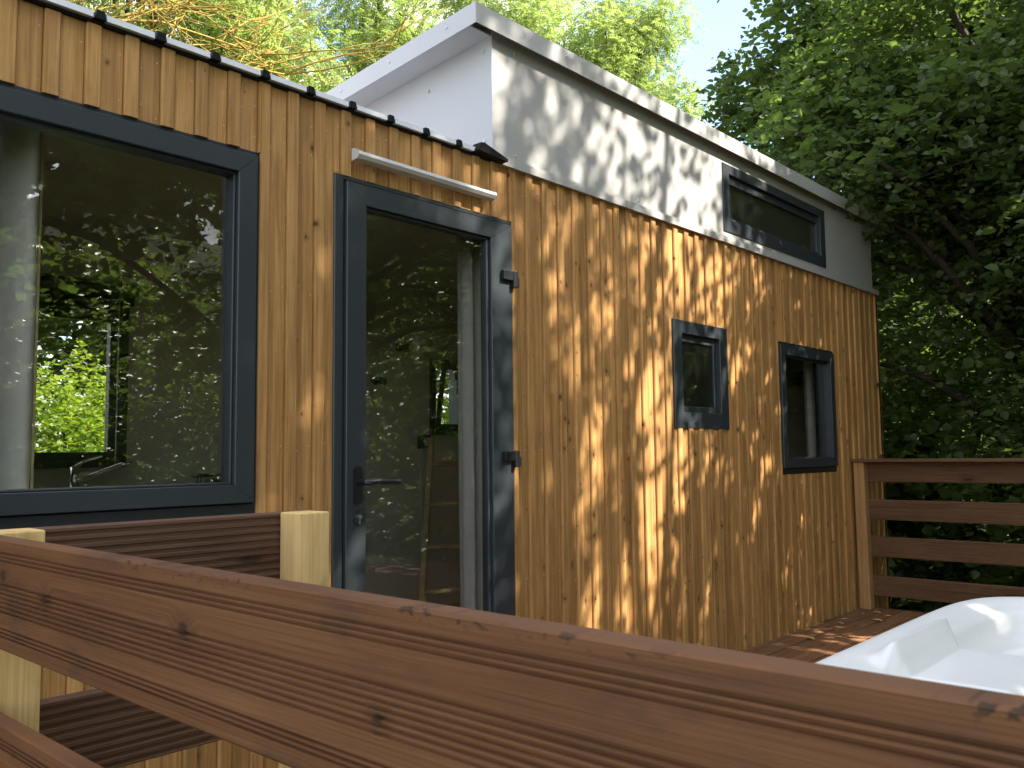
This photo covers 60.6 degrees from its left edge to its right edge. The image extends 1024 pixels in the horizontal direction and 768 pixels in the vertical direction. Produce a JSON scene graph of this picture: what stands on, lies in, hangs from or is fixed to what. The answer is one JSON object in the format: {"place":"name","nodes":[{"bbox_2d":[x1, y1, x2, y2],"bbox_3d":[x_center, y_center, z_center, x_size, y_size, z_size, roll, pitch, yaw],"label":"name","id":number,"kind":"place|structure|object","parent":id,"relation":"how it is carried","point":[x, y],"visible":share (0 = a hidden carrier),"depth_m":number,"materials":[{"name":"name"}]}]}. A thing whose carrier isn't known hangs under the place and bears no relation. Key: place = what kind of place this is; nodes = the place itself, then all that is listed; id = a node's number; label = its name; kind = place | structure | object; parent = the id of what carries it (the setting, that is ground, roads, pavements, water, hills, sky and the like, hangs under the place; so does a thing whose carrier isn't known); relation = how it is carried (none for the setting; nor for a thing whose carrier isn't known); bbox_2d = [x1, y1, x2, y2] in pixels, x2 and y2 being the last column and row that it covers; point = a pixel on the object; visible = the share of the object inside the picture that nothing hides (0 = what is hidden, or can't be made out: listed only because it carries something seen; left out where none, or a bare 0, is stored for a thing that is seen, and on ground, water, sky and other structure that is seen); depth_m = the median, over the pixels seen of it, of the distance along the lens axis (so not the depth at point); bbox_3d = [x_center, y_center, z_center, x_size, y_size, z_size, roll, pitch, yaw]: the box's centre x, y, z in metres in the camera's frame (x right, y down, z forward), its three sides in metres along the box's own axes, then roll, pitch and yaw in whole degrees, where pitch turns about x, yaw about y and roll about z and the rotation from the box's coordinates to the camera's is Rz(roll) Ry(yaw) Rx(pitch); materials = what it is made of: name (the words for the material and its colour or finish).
{"place":"outdoors","nodes":[
{"label":"outdoors","id":0,"kind":"place"},
{"bbox_2d":[35,0,841,450],"label":"sky","id":1,"kind":"structure","parent":0,"point":[727,16],"materials":[{"name":"white"}]},
{"bbox_2d":[0,0,890,767],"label":"tiny house","id":2,"kind":"structure","parent":0,"point":[670,304],"depth_m":4.22,"materials":[{"name":"brown wood"}]},
{"bbox_2d":[0,122,44,489],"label":"curtain","id":3,"kind":"object","parent":2,"relation":"hanging from","point":[21,172],"visible":0.52,"depth_m":2.52,"materials":[{"name":"white fabric"}]},
{"bbox_2d":[34,296,129,467],"bbox_3d":[-2.453,-0.021,4.344,0.045,0.880,1.080,-5,-6,42],"label":"window","id":4,"kind":"structure","parent":2,"relation":"in","point":[50,307],"depth_m":4.66,"materials":[{"name":"black metal"}]},
{"bbox_2d":[39,273,140,464],"bbox_3d":[-2.435,-0.068,4.324,0.112,0.990,1.160,-5,-6,42],"label":"roller blind","id":5,"kind":"object","parent":2,"relation":"attached to","point":[69,288],"visible":0.64,"depth_m":4.58,"materials":[{"name":"black plastic"}]},
{"bbox_2d":[0,81,258,529],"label":"window","id":6,"kind":"structure","parent":2,"relation":"in","point":[23,107],"depth_m":2.67,"materials":[{"name":"plastic"}]},
{"bbox_2d":[69,455,220,486],"bbox_3d":[-1.964,0.909,4.329,0.575,1.114,2.050,-5,-6,42],"label":"kitchen counter","id":7,"kind":"object","parent":2,"relation":"on","point":[75,480],"visible":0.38,"depth_m":4.39,"materials":[{"name":"silver metal"}]},
{"bbox_2d":[371,376,386,385],"bbox_3d":[-0.923,-0.021,6.066,0.016,0.060,0.130,-5,-6,42],"label":"wall socket","id":8,"kind":"object","parent":2,"relation":"attached to","point":[375,380],"depth_m":6.06,"materials":[{"name":"black plastic"}]},
{"bbox_2d":[395,343,410,351],"bbox_3d":[-0.777,-0.259,6.248,0.016,0.060,0.130,-5,-6,42],"label":"wall socket","id":9,"kind":"object","parent":2,"relation":"attached to","point":[401,347],"depth_m":6.24,"materials":[{"name":"black plastic"}]},
{"bbox_2d":[417,435,430,571],"bbox_3d":[-0.626,0.986,6.280,0.046,1.240,0.100,-5,-6,42],"label":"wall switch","id":10,"kind":"object","parent":2,"relation":"attached to","point":[422,442],"depth_m":6.29,"materials":[{"name":"plastic"}]},
{"bbox_2d":[342,180,521,615],"bbox_3d":[-0.274,0.331,3.381,0.138,2.083,0.897,-5,-6,42],"label":"door","id":11,"kind":"structure","parent":2,"relation":"in","point":[499,457],"depth_m":3.57,"materials":[{"name":"plastic"}]},
{"bbox_2d":[419,438,459,601],"bbox_3d":[-0.391,0.954,5.690,0.344,1.216,0.758,-1,-5,3],"label":"ladder","id":12,"kind":"object","parent":2,"relation":"on","point":[426,546],"visible":0.57,"depth_m":5.62,"materials":[{"name":"brown wood"}]},
{"bbox_2d":[429,359,457,434],"bbox_3d":[-0.475,0.100,6.517,0.240,0.560,0.320,-5,-6,42],"label":"window","id":13,"kind":"structure","parent":2,"relation":"in","point":[436,428],"depth_m":6.44,"materials":[{"name":"black glass"}]},
{"bbox_2d":[457,236,482,610],"bbox_3d":[-0.137,0.239,3.885,0.076,2.260,0.240,-5,-6,42],"label":"curtain","id":14,"kind":"object","parent":2,"relation":"hanging from","point":[469,410],"visible":0.27,"depth_m":3.83,"materials":[{"name":"white fabric"}]},
{"bbox_2d":[671,318,729,429],"bbox_3d":[1.018,-0.040,4.977,0.151,0.594,0.590,-5,-6,42],"label":"window","id":15,"kind":"structure","parent":2,"relation":"in","point":[712,412],"depth_m":5.04,"materials":[{"name":"plastic"}]},
{"bbox_2d":[721,162,825,267],"bbox_3d":[1.719,-1.079,5.811,0.118,0.418,1.489,-5,-6,42],"label":"window","id":16,"kind":"structure","parent":2,"relation":"in","point":[734,180],"depth_m":5.76,"materials":[{"name":"plastic"}]},
{"bbox_2d":[778,341,837,474],"bbox_3d":[1.976,0.176,6.011,0.158,0.866,0.896,-5,-6,42],"label":"window","id":17,"kind":"structure","parent":2,"relation":"in","point":[826,460],"depth_m":6.19,"materials":[{"name":"plastic"}]},
{"bbox_2d":[803,361,815,456],"bbox_3d":[2.312,0.422,6.578,0.066,2.250,0.390,-5,-6,42],"label":"curtain","id":18,"kind":"object","parent":2,"relation":"hanging from","point":[809,408],"visible":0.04,"depth_m":6.48,"materials":[{"name":"white fabric"}]},
{"bbox_2d":[891,564,1020,610],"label":"ground","id":19,"kind":"structure","parent":0,"point":[931,605],"depth_m":9.46,"materials":[{"name":"green plant"}]},
{"bbox_2d":[34,340,105,451],"bbox_3d":[-3.794,1.012,7.481,2.217,2.750,2.297,0,-5,-8],"label":"shrub","id":20,"kind":"object","parent":19,"relation":"on","point":[46,417],"visible":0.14,"depth_m":7.34,"materials":[{"name":"green plant"}]},
{"bbox_2d":[35,368,105,451],"bbox_3d":[-3.657,1.092,8.932,2.265,2.810,2.817,-5,-6,42],"label":"shrub","id":21,"kind":"object","parent":19,"relation":"on","point":[85,406],"depth_m":8.63,"materials":[{"name":"green plant"}]},
{"bbox_2d":[66,0,369,92],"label":"robinia tree","id":22,"kind":"object","parent":19,"relation":"on","point":[255,7],"visible":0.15,"depth_m":13.41,"materials":[{"name":"green plant"}]},
{"bbox_2d":[35,316,448,451],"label":"woodland","id":23,"kind":"object","parent":19,"relation":"on","point":[93,336],"visible":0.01,"depth_m":16.12,"materials":[{"name":"green plant"}]},
{"bbox_2d":[67,0,449,88],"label":"bare branched tree","id":24,"kind":"object","parent":19,"relation":"on","point":[155,8],"visible":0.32,"depth_m":9.03,"materials":[{"name":"yellow plant"}]},
{"bbox_2d":[254,0,447,92],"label":"robinia tree","id":25,"kind":"object","parent":19,"relation":"on","point":[380,27],"visible":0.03,"depth_m":15.78,"materials":[{"name":"green plant"}]},
{"bbox_2d":[436,375,448,423],"bbox_3d":[-1.046,1.363,12.117,2.439,2.952,2.686,0,-5,-5],"label":"shrub","id":26,"kind":"object","parent":19,"relation":"on","point":[445,419],"visible":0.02,"depth_m":12.17,"materials":[{"name":"green plant"}]},
{"bbox_2d":[410,0,617,71],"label":"robinia tree","id":27,"kind":"object","parent":19,"relation":"on","point":[535,16],"visible":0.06,"depth_m":19.15,"materials":[{"name":"green plant"}]},
{"bbox_2d":[548,0,716,125],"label":"robinia tree","id":28,"kind":"object","parent":19,"relation":"on","point":[629,50],"visible":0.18,"depth_m":18.55,"materials":[{"name":"green plant"}]},
{"bbox_2d":[693,0,1010,579],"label":"maple tree","id":29,"kind":"object","parent":19,"relation":"on","point":[726,113],"visible":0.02,"depth_m":11.72,"materials":[{"name":"green plant"}]},
{"bbox_2d":[717,0,1023,609],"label":"maple tree","id":30,"kind":"object","parent":19,"relation":"on","point":[776,13],"visible":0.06,"depth_m":10.29,"materials":[{"name":"green plant"}]},
{"bbox_2d":[740,0,1023,485],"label":"hazel tree","id":31,"kind":"object","parent":19,"relation":"on","point":[932,155],"visible":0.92,"depth_m":6.85,"materials":[{"name":"green plant"}]},
{"bbox_2d":[840,45,1018,567],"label":"woodland","id":32,"kind":"object","parent":19,"relation":"on","point":[899,486],"depth_m":13.92,"materials":[{"name":"green plant"}]},
{"bbox_2d":[879,342,1023,612],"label":"undergrowth","id":33,"kind":"object","parent":19,"relation":"on","point":[901,444],"visible":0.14,"depth_m":7.90,"materials":[{"name":"green plant"}]},
{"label":"deck frame","id":34,"kind":"structure","parent":19,"relation":"on","visible":0},
{"bbox_2d":[741,607,926,662],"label":"deck","id":35,"kind":"structure","parent":34,"relation":"on","point":[857,626],"depth_m":5.46,"materials":[{"name":"brown wood"}]},
{"bbox_2d":[2,510,328,767],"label":"deck railing","id":36,"kind":"object","parent":35,"relation":"on","point":[101,728],"visible":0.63,"depth_m":1.74,"materials":[{"name":"brown wood"}]},
{"bbox_2d":[0,528,1023,767],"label":"deck railing","id":37,"kind":"object","parent":35,"relation":"on","point":[292,674],"visible":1,"depth_m":0.71,"materials":[{"name":"brown wood"}]},
{"bbox_2d":[816,597,1023,695],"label":"hot tub","id":38,"kind":"object","parent":35,"relation":"on","point":[978,643],"visible":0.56,"depth_m":1.76,"materials":[{"name":"white plastic"}]},
{"bbox_2d":[851,458,1023,609],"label":"deck railing","id":39,"kind":"object","parent":35,"relation":"attached to","point":[969,470],"visible":1,"depth_m":6.11,"materials":[{"name":"brown wood"}]}
]}

